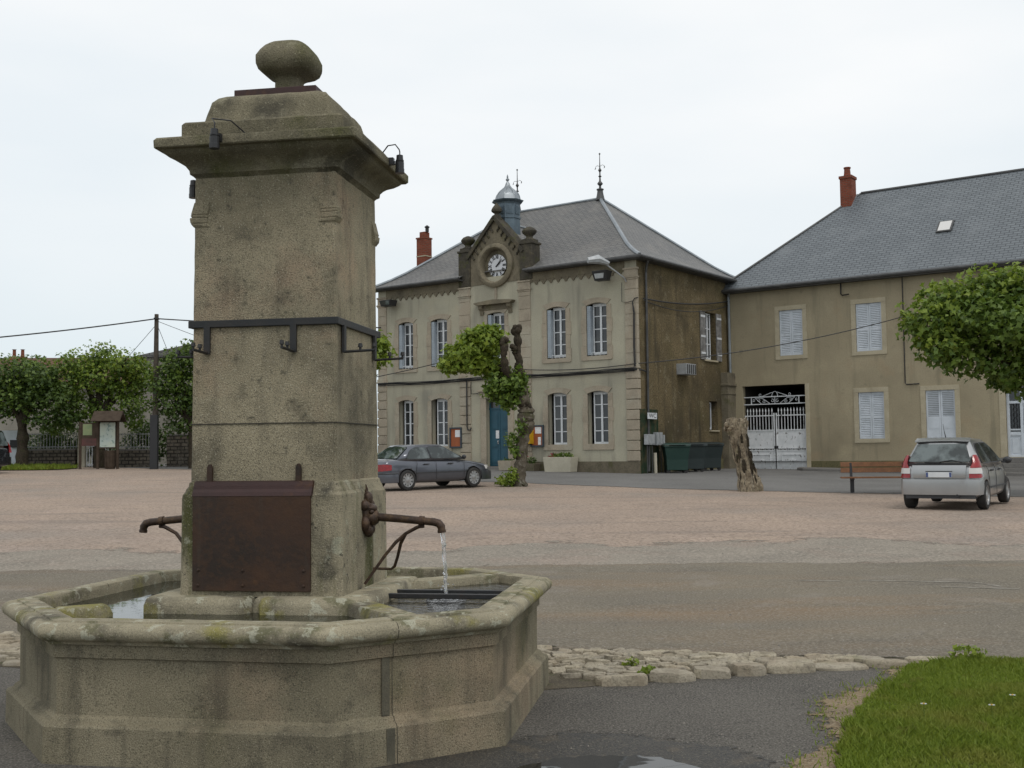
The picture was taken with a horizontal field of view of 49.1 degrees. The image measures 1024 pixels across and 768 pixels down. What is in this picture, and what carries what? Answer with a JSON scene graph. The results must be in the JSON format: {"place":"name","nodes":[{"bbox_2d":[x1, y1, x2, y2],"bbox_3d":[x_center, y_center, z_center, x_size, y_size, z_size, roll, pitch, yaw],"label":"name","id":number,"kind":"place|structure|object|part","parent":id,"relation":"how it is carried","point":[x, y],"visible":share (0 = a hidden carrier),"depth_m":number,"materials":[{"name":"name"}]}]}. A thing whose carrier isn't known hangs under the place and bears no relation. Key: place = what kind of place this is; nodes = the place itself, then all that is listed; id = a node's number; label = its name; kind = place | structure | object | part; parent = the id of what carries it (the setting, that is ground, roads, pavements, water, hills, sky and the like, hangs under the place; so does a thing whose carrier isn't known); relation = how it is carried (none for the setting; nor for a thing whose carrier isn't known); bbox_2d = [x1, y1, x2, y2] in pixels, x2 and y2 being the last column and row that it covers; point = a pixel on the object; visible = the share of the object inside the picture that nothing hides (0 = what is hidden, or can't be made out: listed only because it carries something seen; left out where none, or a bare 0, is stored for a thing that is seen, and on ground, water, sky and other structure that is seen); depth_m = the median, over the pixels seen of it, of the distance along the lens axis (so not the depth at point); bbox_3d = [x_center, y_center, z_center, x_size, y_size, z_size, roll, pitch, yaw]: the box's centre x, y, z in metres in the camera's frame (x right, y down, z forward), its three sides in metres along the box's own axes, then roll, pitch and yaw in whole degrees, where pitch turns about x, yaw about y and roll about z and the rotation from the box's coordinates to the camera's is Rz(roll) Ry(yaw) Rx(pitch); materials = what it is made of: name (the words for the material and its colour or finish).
{"place":"outdoors","nodes":[
{"label":"outdoors","id":0,"kind":"place"},
{"bbox_2d":[0,462,78,469],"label":"verge grass","id":1,"kind":"structure","parent":0,"point":[35,466],"depth_m":48.92,"materials":[{"name":"green plant"}]},
{"bbox_2d":[0,667,901,767],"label":"footway","id":2,"kind":"structure","parent":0,"point":[740,721],"depth_m":6.82,"materials":[{"name":"asphalt"}]},
{"bbox_2d":[1,40,551,767],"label":"stone fountain","id":3,"kind":"object","parent":2,"relation":"on","point":[283,616],"visible":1,"depth_m":6.78,"materials":[{"name":"stone"}]},
{"bbox_2d":[0,670,870,765],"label":"footway grit","id":4,"kind":"object","parent":2,"relation":"on","point":[661,729],"visible":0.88,"depth_m":6.59,"materials":[{"name":"grey gravel"}]},
{"bbox_2d":[374,729,784,767],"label":"wet patch","id":5,"kind":"object","parent":2,"relation":"on","point":[511,754],"visible":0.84,"depth_m":5.92,"materials":[{"name":"grey asphalt"}]},
{"bbox_2d":[518,755,699,767],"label":"puddle","id":6,"kind":"object","parent":5,"relation":"on","point":[607,761],"visible":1,"depth_m":5.71,"materials":[{"name":"grey liquid"}]},
{"bbox_2d":[781,667,901,767],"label":"worn verge","id":7,"kind":"structure","parent":2,"relation":"on","point":[840,709],"depth_m":6.68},
{"bbox_2d":[780,665,1006,767],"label":"verge tufts","id":8,"kind":"object","parent":7,"relation":"on","point":[832,731],"visible":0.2,"depth_m":6.71,"materials":[{"name":"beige plant"}]},
{"bbox_2d":[0,467,1023,565],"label":"gravel square","id":9,"kind":"structure","parent":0,"point":[89,508],"depth_m":23.55,"materials":[{"name":"beige gravel"}]},
{"bbox_2d":[0,431,11,468],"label":"parked people carrier","id":10,"kind":"object","parent":9,"relation":"on","point":[5,452],"visible":1,"depth_m":45.13,"materials":[{"name":"black paint"}]},
{"bbox_2d":[2,430,16,463],"bbox_3d":[-24.072,3.016,52.360,2.190,1.820,0.260,-1,-3,0],"label":"yard door","id":11,"kind":"structure","parent":9,"relation":"on","point":[10,436],"depth_m":52.41,"materials":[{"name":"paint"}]},
{"bbox_2d":[27,432,77,464],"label":"rubble wall","id":12,"kind":"structure","parent":9,"relation":"on","point":[55,456],"depth_m":52.73,"materials":[{"name":"grey stone"}]},
{"bbox_2d":[27,426,77,448],"bbox_3d":[-22.307,2.972,54.150,2.754,2.149,1.348,-1,-3,0],"label":"garden shrub","id":13,"kind":"object","parent":9,"relation":"on","point":[40,440],"visible":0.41,"depth_m":53.94,"materials":[{"name":"green plant"}]},
{"bbox_2d":[78,411,126,468],"bbox_3d":[-18.340,2.541,49.965,1.935,2.680,1.100,0,-3,-3],"label":"information shelter","id":14,"kind":"object","parent":9,"relation":"on","point":[102,432],"visible":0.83,"depth_m":49.93,"materials":[{"name":"brown wood"}]},
{"bbox_2d":[104,450,115,468],"bbox_3d":[-17.943,3.377,50.000,0.500,0.820,0.500,-1,-3,0],"label":"litter bin","id":15,"kind":"object","parent":9,"relation":"on","point":[109,459],"visible":1,"depth_m":49.79,"materials":[{"name":"brown wood"}]},
{"bbox_2d":[377,329,397,374],"bbox_3d":[-5.899,0.849,41.091,3.497,5.711,2.084,-1,-3,0],"label":"pollarded tree","id":16,"kind":"object","parent":9,"relation":"on","point":[384,345],"visible":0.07,"depth_m":41.00,"materials":[{"name":"green plant"}]},
{"bbox_2d":[378,444,490,489],"bbox_3d":[-2.797,2.637,35.977,4.505,1.400,1.980,2,-4,-43],"label":"parked saloon","id":17,"kind":"object","parent":9,"relation":"on","point":[406,467],"visible":0.84,"depth_m":35.12,"materials":[{"name":"grey paint"}]},
{"bbox_2d":[406,447,429,459],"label":"side window","id":18,"kind":"structure","parent":17,"relation":"in","point":[414,453],"depth_m":34.93,"materials":[{"name":"grey glass"}]},
{"bbox_2d":[426,446,459,458],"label":"side window","id":19,"kind":"structure","parent":17,"relation":"in","point":[435,452],"depth_m":35.54,"materials":[{"name":"grey glass"}]},
{"bbox_2d":[436,322,534,486],"bbox_3d":[-0.902,0.852,37.160,3.314,5.834,1.739,-1,-3,0],"label":"pollarded tree","id":20,"kind":"object","parent":9,"relation":"on","point":[477,349],"visible":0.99,"depth_m":36.84,"materials":[{"name":"green plant"}]},
{"bbox_2d":[723,417,763,491],"bbox_3d":[6.926,2.142,33.314,1.270,2.339,0.770,-1,-3,0],"label":"tree stump","id":21,"kind":"object","parent":9,"relation":"on","point":[749,478],"visible":0.98,"depth_m":33.12,"materials":[{"name":"brown wood"}]},
{"bbox_2d":[901,426,1011,508],"bbox_3d":[10.110,1.824,25.407,2.020,1.841,3.920,-3,-3,33],"label":"parked hatchback","id":22,"kind":"object","parent":9,"relation":"on","point":[937,469],"visible":1,"depth_m":23.96,"materials":[{"name":"silver metal"}]},
{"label":"side window","id":23,"kind":"part","parent":22,"relation":"part of","materials":[{"name":"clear glass"}]},
{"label":"side window","id":24,"kind":"part","parent":22,"relation":"part of","materials":[{"name":"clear glass"}]},
{"bbox_2d":[0,560,1023,658],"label":"road","id":25,"kind":"structure","parent":0,"point":[911,601],"depth_m":11.17,"materials":[{"name":"grey asphalt"}]},
{"bbox_2d":[2,531,1023,651],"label":"road grit","id":26,"kind":"object","parent":25,"relation":"on","point":[701,592],"visible":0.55,"depth_m":11.84,"materials":[{"name":"grey gravel"}]},
{"bbox_2d":[799,580,1016,588],"bbox_3d":[4.442,2.250,12.663,2.326,0.014,0.487,-2,-4,18],"label":"road marking","id":27,"kind":"object","parent":25,"relation":"on","point":[923,581],"visible":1,"depth_m":12.74,"materials":[{"name":"grey paint"}]},
{"bbox_2d":[0,537,1023,571],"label":"gravel verge","id":28,"kind":"structure","parent":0,"point":[816,550],"depth_m":16.06,"materials":[{"name":"grey gravel"}]},
{"bbox_2d":[0,0,1023,452],"label":"sky","id":29,"kind":"structure","parent":0,"point":[729,129],"materials":[{"name":"white"}]},
{"bbox_2d":[87,463,1023,496],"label":"street","id":30,"kind":"structure","parent":0,"point":[791,480],"depth_m":39.92,"materials":[{"name":"grey asphalt"}]},
{"bbox_2d":[68,418,124,463],"bbox_3d":[-20.269,2.822,54.461,2.932,3.020,1.352,-1,-3,0],"label":"garden shrub","id":31,"kind":"object","parent":30,"relation":"on","point":[87,448],"visible":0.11,"depth_m":54.32,"materials":[{"name":"green plant"}]},
{"bbox_2d":[120,419,173,465],"bbox_3d":[-17.546,2.944,54.239,2.987,2.716,1.339,-1,-3,0],"label":"garden shrub","id":32,"kind":"object","parent":30,"relation":"on","point":[143,433],"visible":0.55,"depth_m":54.09,"materials":[{"name":"green plant"}]},
{"bbox_2d":[143,338,193,468],"bbox_3d":[-14.072,0.852,50.541,4.750,6.240,2.925,-1,-3,0],"label":"plane tree","id":33,"kind":"object","parent":30,"relation":"on","point":[179,374],"visible":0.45,"depth_m":50.21,"materials":[{"name":"green plant"}]},
{"bbox_2d":[498,457,515,470],"bbox_3d":[-0.159,3.402,47.821,0.678,0.577,0.618,-3,-4,36],"label":"stone planter","id":34,"kind":"object","parent":30,"relation":"on","point":[504,465],"visible":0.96,"depth_m":47.60,"materials":[{"name":"beige stone"}]},
{"bbox_2d":[526,456,539,470],"bbox_3d":[0.696,3.301,47.633,1.010,0.805,0.458,-3,-4,36],"label":"flower trough","id":35,"kind":"object","parent":30,"relation":"on","point":[532,466],"visible":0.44,"depth_m":47.37,"materials":[{"name":"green concrete"}]},
{"bbox_2d":[543,451,577,471],"bbox_3d":[2.028,3.238,46.721,1.398,0.862,0.579,-3,-4,36],"label":"concrete planter","id":36,"kind":"object","parent":30,"relation":"on","point":[559,462],"visible":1,"depth_m":46.47,"materials":[{"name":"beige concrete"}]},
{"bbox_2d":[644,432,664,473],"bbox_3d":[5.822,2.801,45.430,0.240,1.682,1.430,-3,-4,36],"label":"meter cabinet","id":37,"kind":"object","parent":30,"relation":"on","point":[656,438],"visible":0.94,"depth_m":45.24,"materials":[{"name":"metal"}]},
{"bbox_2d":[662,443,690,472],"bbox_3d":[6.683,3.012,45.629,1.108,1.230,0.947,-1,-3,-2],"label":"wheeled bin","id":38,"kind":"object","parent":30,"relation":"on","point":[676,456],"visible":1,"depth_m":45.30,"materials":[{"name":"plastic"}]},
{"bbox_2d":[679,442,707,471],"bbox_3d":[7.533,3.065,46.940,1.108,1.230,0.947,1,-4,-20],"label":"wheeled bin","id":39,"kind":"object","parent":30,"relation":"on","point":[696,458],"visible":0.61,"depth_m":46.66,"materials":[{"name":"plastic"}]},
{"bbox_2d":[698,442,723,470],"bbox_3d":[8.479,3.119,48.295,1.108,1.230,0.947,1,-4,-24],"label":"wheeled bin","id":40,"kind":"object","parent":30,"relation":"on","point":[713,455],"visible":0.69,"depth_m":48.02,"materials":[{"name":"plastic"}]},
{"bbox_2d":[840,461,902,492],"bbox_3d":[10.362,2.676,31.747,2.040,0.939,0.529,-1,-3,9],"label":"park bench","id":41,"kind":"object","parent":30,"relation":"on","point":[850,469],"visible":0.54,"depth_m":31.94,"materials":[{"name":"brown wood"}]},
{"bbox_2d":[894,261,1023,402],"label":"plane tree","id":42,"kind":"object","parent":30,"relation":"on","point":[992,317],"visible":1,"depth_m":29.00,"materials":[{"name":"green plant"}]},
{"bbox_2d":[115,453,1013,658],"bbox_3d":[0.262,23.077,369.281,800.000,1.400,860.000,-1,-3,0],"label":"ground","id":43,"kind":"structure","parent":0,"point":[780,654],"depth_m":9.10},
{"bbox_2d":[0,349,136,462],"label":"house","id":44,"kind":"structure","parent":43,"relation":"on","point":[11,425],"depth_m":66.24,"materials":[{"name":"white paint"}]},
{"bbox_2d":[77,429,108,466],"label":"garden gate","id":45,"kind":"structure","parent":43,"relation":"on","point":[84,457],"depth_m":52.82,"materials":[{"name":"white metal"}]},
{"bbox_2d":[39,339,153,467],"bbox_3d":[-19.275,0.973,52.089,5.615,6.174,2.980,-1,-3,0],"label":"plane tree","id":46,"kind":"object","parent":43,"relation":"on","point":[94,365],"visible":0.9,"depth_m":51.77,"materials":[{"name":"green plant"}]},
{"bbox_2d":[119,433,149,466],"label":"rubble wall","id":47,"kind":"structure","parent":43,"relation":"on","point":[134,457],"depth_m":52.72,"materials":[{"name":"grey stone"}]},
{"bbox_2d":[147,314,164,468],"bbox_3d":[-15.927,0.397,50.047,0.800,7.081,0.380,-1,-3,0],"label":"utility pole","id":48,"kind":"object","parent":43,"relation":"on","point":[154,440],"visible":0.82,"depth_m":49.92,"materials":[{"name":"brown wood"}]},
{"bbox_2d":[0,318,154,337],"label":"overhead wire","id":49,"kind":"object","parent":48,"relation":"attached to","point":[75,328],"visible":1,"depth_m":48.32,"materials":[{"name":"black"}]},
{"bbox_2d":[159,318,380,327],"bbox_3d":[-9.992,-2.797,52.266,12.575,0.222,0.051,1,-4,-19],"label":"overhead wire","id":50,"kind":"object","parent":48,"relation":"attached to","point":[193,320],"visible":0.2,"depth_m":50.56,"materials":[{"name":"black"}]},
{"bbox_2d":[135,344,192,463],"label":"grey house","id":51,"kind":"structure","parent":43,"relation":"on","point":[147,414],"depth_m":59.79,"materials":[{"name":"stone"}]},
{"bbox_2d":[167,434,188,466],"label":"rubble wall","id":52,"kind":"structure","parent":43,"relation":"on","point":[177,453],"depth_m":53.73,"materials":[{"name":"grey stone"}]},
{"bbox_2d":[0,648,904,689],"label":"gutter bed","id":53,"kind":"object","parent":43,"relation":"on","point":[556,681],"visible":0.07,"depth_m":7.77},
{"bbox_2d":[0,631,968,686],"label":"cobbled gutter","id":54,"kind":"object","parent":53,"relation":"on","point":[600,668],"visible":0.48,"depth_m":8.21,"materials":[{"name":"grey stone"}]},
{"bbox_2d":[621,656,638,665],"bbox_3d":[0.868,2.037,8.187,0.119,0.090,0.087,1,-4,-31],"label":"weed","id":55,"kind":"object","parent":54,"relation":"on","point":[629,660],"visible":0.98,"depth_m":8.19,"materials":[{"name":"green plant"}]},
{"bbox_2d":[637,664,655,674],"bbox_3d":[0.954,2.021,7.870,0.104,0.096,0.129,-4,-5,43],"label":"weed","id":56,"kind":"object","parent":53,"relation":"on","point":[649,667],"visible":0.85,"depth_m":7.86,"materials":[{"name":"green plant"}]},
{"bbox_2d":[376,153,736,473],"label":"town hall","id":57,"kind":"structure","parent":43,"relation":"on","point":[509,265],"depth_m":48.97,"materials":[{"name":"beige"}]},
{"bbox_2d":[379,299,396,306],"bbox_3d":[-5.768,-3.810,52.821,0.713,0.323,0.716,-3,-4,36],"label":"floodlight","id":58,"kind":"object","parent":57,"relation":"attached to","point":[388,303],"visible":1,"depth_m":52.57,"materials":[{"name":"black metal"}]},
{"bbox_2d":[394,318,417,373],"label":"window","id":59,"kind":"structure","parent":57,"relation":"in","point":[411,341],"depth_m":52.74,"materials":[{"name":"white paint"}]},
{"bbox_2d":[395,395,417,444],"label":"window","id":60,"kind":"structure","parent":57,"relation":"in","point":[411,416],"depth_m":52.53,"materials":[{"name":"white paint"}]},
{"bbox_2d":[377,363,436,376],"bbox_3d":[-6.297,-0.465,51.503,8.592,1.338,0.036,-2,-4,17],"label":"overhead wire","id":61,"kind":"object","parent":57,"relation":"attached to","point":[407,370],"visible":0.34,"depth_m":51.03,"materials":[{"name":"black"}]},
{"bbox_2d":[426,314,451,370],"bbox_3d":[-3.271,-1.905,51.446,1.500,2.600,0.302,-3,-4,36],"label":"window","id":62,"kind":"structure","parent":57,"relation":"in","point":[440,331],"depth_m":51.59,"materials":[{"name":"white paint"}]},
{"bbox_2d":[427,394,452,450],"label":"window","id":63,"kind":"structure","parent":57,"relation":"in","point":[444,406],"depth_m":51.33,"materials":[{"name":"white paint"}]},
{"bbox_2d":[449,427,461,447],"bbox_3d":[-2.535,2.414,50.447,0.680,0.920,0.080,-3,-4,36],"label":"notice board","id":64,"kind":"object","parent":57,"relation":"attached to","point":[455,437],"visible":1,"depth_m":50.45,"materials":[{"name":"orange"}]},
{"bbox_2d":[484,309,508,360],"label":"window","id":65,"kind":"structure","parent":57,"relation":"in","point":[499,318],"depth_m":49.56,"materials":[{"name":"white paint"}]},
{"bbox_2d":[489,399,507,465],"bbox_3d":[-0.524,2.134,49.318,1.180,2.940,0.145,-3,-4,36],"label":"door","id":66,"kind":"structure","parent":57,"relation":"in","point":[498,417],"depth_m":49.39,"materials":[{"name":"blue paint"}]},
{"bbox_2d":[528,430,533,443],"bbox_3d":[0.633,2.279,47.937,0.520,0.579,0.350,-3,-4,36],"label":"post box","id":67,"kind":"object","parent":57,"relation":"attached to","point":[531,437],"visible":0.25,"depth_m":47.80,"materials":[{"name":"yellow paint"}]},
{"bbox_2d":[530,425,543,446],"bbox_3d":[1.071,2.216,47.811,0.680,0.920,0.080,-3,-4,36],"label":"notice board","id":68,"kind":"object","parent":57,"relation":"attached to","point":[538,435],"visible":0.88,"depth_m":47.74,"materials":[{"name":"orange"}]},
{"bbox_2d":[542,302,571,363],"bbox_3d":[1.949,-2.193,47.632,1.490,2.600,0.302,-3,-4,36],"label":"window","id":69,"kind":"structure","parent":57,"relation":"in","point":[557,320],"depth_m":47.72,"materials":[{"name":"white paint"}]},
{"bbox_2d":[543,388,572,449],"bbox_3d":[1.994,1.479,47.403,1.490,2.640,0.302,-3,-4,36],"label":"window","id":70,"kind":"structure","parent":57,"relation":"in","point":[563,438],"depth_m":47.46,"materials":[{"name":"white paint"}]},
{"bbox_2d":[511,363,633,369],"bbox_3d":[1.609,-0.796,47.505,8.204,0.531,0.033,-3,-4,36],"label":"overhead wire","id":71,"kind":"object","parent":57,"relation":"attached to","point":[585,368],"visible":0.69,"depth_m":46.31,"materials":[{"name":"black"}]},
{"bbox_2d":[581,297,612,360],"bbox_3d":[3.574,-2.283,46.439,1.510,2.600,0.302,-3,-4,36],"label":"window","id":72,"kind":"structure","parent":57,"relation":"in","point":[597,329],"depth_m":46.54,"materials":[{"name":"white paint"}]},
{"bbox_2d":[582,386,613,449],"bbox_3d":[3.615,1.390,46.218,1.510,2.640,0.302,-3,-4,36],"label":"window","id":73,"kind":"structure","parent":57,"relation":"in","point":[603,400],"depth_m":46.26,"materials":[{"name":"white paint"}]},
{"bbox_2d":[591,269,611,281],"bbox_3d":[3.756,-4.399,45.777,0.693,0.400,0.818,-3,-4,36],"label":"floodlight","id":74,"kind":"object","parent":57,"relation":"attached to","point":[601,275],"visible":1,"depth_m":45.48,"materials":[{"name":"black metal"}]},
{"bbox_2d":[587,255,626,281],"bbox_3d":[3.873,-4.676,45.141,1.777,1.044,0.380,1,-4,-19],"label":"wall lamp","id":75,"kind":"object","parent":57,"relation":"attached to","point":[597,259],"visible":1,"depth_m":44.93,"materials":[{"name":"metal"}]},
{"bbox_2d":[639,409,658,473],"bbox_3d":[5.582,2.436,45.495,0.070,2.820,1.420,-3,-4,36],"label":"painted board","id":76,"kind":"object","parent":57,"relation":"attached to","point":[643,426],"visible":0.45,"depth_m":45.26,"materials":[{"name":"green paint"}]},
{"bbox_2d":[647,413,656,418],"bbox_3d":[5.695,1.296,45.458,0.037,0.250,0.740,-3,-4,36],"label":"wc sign","id":77,"kind":"object","parent":57,"relation":"attached to","point":[651,415],"visible":1,"depth_m":45.41,"materials":[{"name":"white paint"}]},
{"bbox_2d":[643,298,727,304],"bbox_3d":[7.675,-3.657,48.702,0.054,0.737,7.895,-3,-4,36],"label":"overhead wire","id":78,"kind":"object","parent":57,"relation":"attached to","point":[686,303],"visible":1,"depth_m":48.66,"materials":[{"name":"black"}]},
{"bbox_2d":[643,300,727,311],"bbox_3d":[7.676,-3.445,48.689,0.033,0.738,7.896,-3,-4,36],"label":"overhead wire","id":79,"kind":"object","parent":57,"relation":"attached to","point":[685,311],"visible":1,"depth_m":48.44,"materials":[{"name":"black"}]},
{"bbox_2d":[676,363,695,375],"bbox_3d":[7.439,-0.621,48.002,0.600,0.460,0.900,-3,-4,36],"label":"air conditioner","id":80,"kind":"object","parent":57,"relation":"attached to","point":[686,369],"visible":1,"depth_m":47.67,"materials":[{"name":"metal"}]},
{"bbox_2d":[705,313,710,359],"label":"window","id":81,"kind":"structure","parent":57,"relation":"in","point":[707,316],"depth_m":50.67,"materials":[{"name":"white paint"}]},
{"bbox_2d":[709,402,711,428],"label":"window","id":82,"kind":"structure","parent":57,"relation":"in","point":[709,402],"depth_m":50.65,"materials":[{"name":"white paint"}]},
{"bbox_2d":[634,316,902,363],"bbox_3d":[10.697,-1.827,46.126,11.732,2.047,0.036,0,-3,-10],"label":"overhead wire","id":83,"kind":"object","parent":57,"relation":"attached to","point":[769,346],"visible":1,"depth_m":46.07,"materials":[{"name":"black"}]},
{"bbox_2d":[721,167,1023,472],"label":"rendered house","id":84,"kind":"structure","parent":43,"relation":"on","point":[875,392],"depth_m":48.71,"materials":[{"name":"beige render"},{"name":"paint"},{"name":"pale stone"}]},
{"bbox_2d":[744,391,806,468],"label":"driveway gate","id":85,"kind":"structure","parent":84,"relation":"attached to","point":[788,438],"depth_m":50.40,"materials":[{"name":"white metal"}]},
{"bbox_2d":[774,304,807,359],"bbox_3d":[12.501,-2.317,50.149,1.490,2.410,0.130,-3,-4,36],"label":"shuttered window","id":86,"kind":"structure","parent":84,"relation":"in","point":[793,321],"depth_m":50.16,"materials":[{"name":"paint"}]},
{"bbox_2d":[850,297,886,355],"bbox_3d":[15.326,-2.463,48.081,1.510,2.430,0.130,-3,-4,36],"label":"shuttered window","id":87,"kind":"structure","parent":84,"relation":"in","point":[871,340],"depth_m":48.10,"materials":[{"name":"paint"}]},
{"bbox_2d":[853,387,889,442],"bbox_3d":[15.371,1.325,47.855,1.500,2.360,0.130,-3,-4,36],"label":"shuttered window","id":88,"kind":"structure","parent":84,"relation":"in","point":[871,413],"depth_m":47.86,"materials":[{"name":"paint"}]},
{"bbox_2d":[920,384,960,437],"bbox_3d":[17.683,1.572,46.150,1.570,3.050,0.120,-3,-4,36],"label":"shuttered door","id":89,"kind":"structure","parent":84,"relation":"in","point":[941,404],"depth_m":46.19,"materials":[{"name":"paint"}]},
{"bbox_2d":[999,386,1023,456],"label":"panelled door","id":90,"kind":"structure","parent":84,"relation":"in","point":[1014,427],"depth_m":44.61,"materials":[{"name":"paint"}]},
{"bbox_2d":[797,467,1023,475],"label":"pavement","id":91,"kind":"structure","parent":0,"point":[839,470],"depth_m":47.28,"materials":[{"name":"grey concrete"}]},
{"bbox_2d":[830,652,1023,767],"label":"lawn","id":92,"kind":"structure","parent":0,"point":[940,741],"depth_m":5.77,"materials":[{"name":"plant"}]},
{"bbox_2d":[948,644,987,658],"bbox_3d":[3.353,1.992,8.246,0.279,0.158,0.197,-2,-4,22],"label":"weed","id":93,"kind":"object","parent":92,"relation":"on","point":[975,651],"visible":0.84,"depth_m":8.24,"materials":[{"name":"green plant"}]},
{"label":"grass verge","id":94,"kind":"structure","parent":0,"visible":0},
{"bbox_2d":[0,353,85,464],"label":"plane tree","id":95,"kind":"object","parent":94,"relation":"on","point":[34,381],"visible":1,"depth_m":50.73,"materials":[{"name":"green plant"}]}
]}

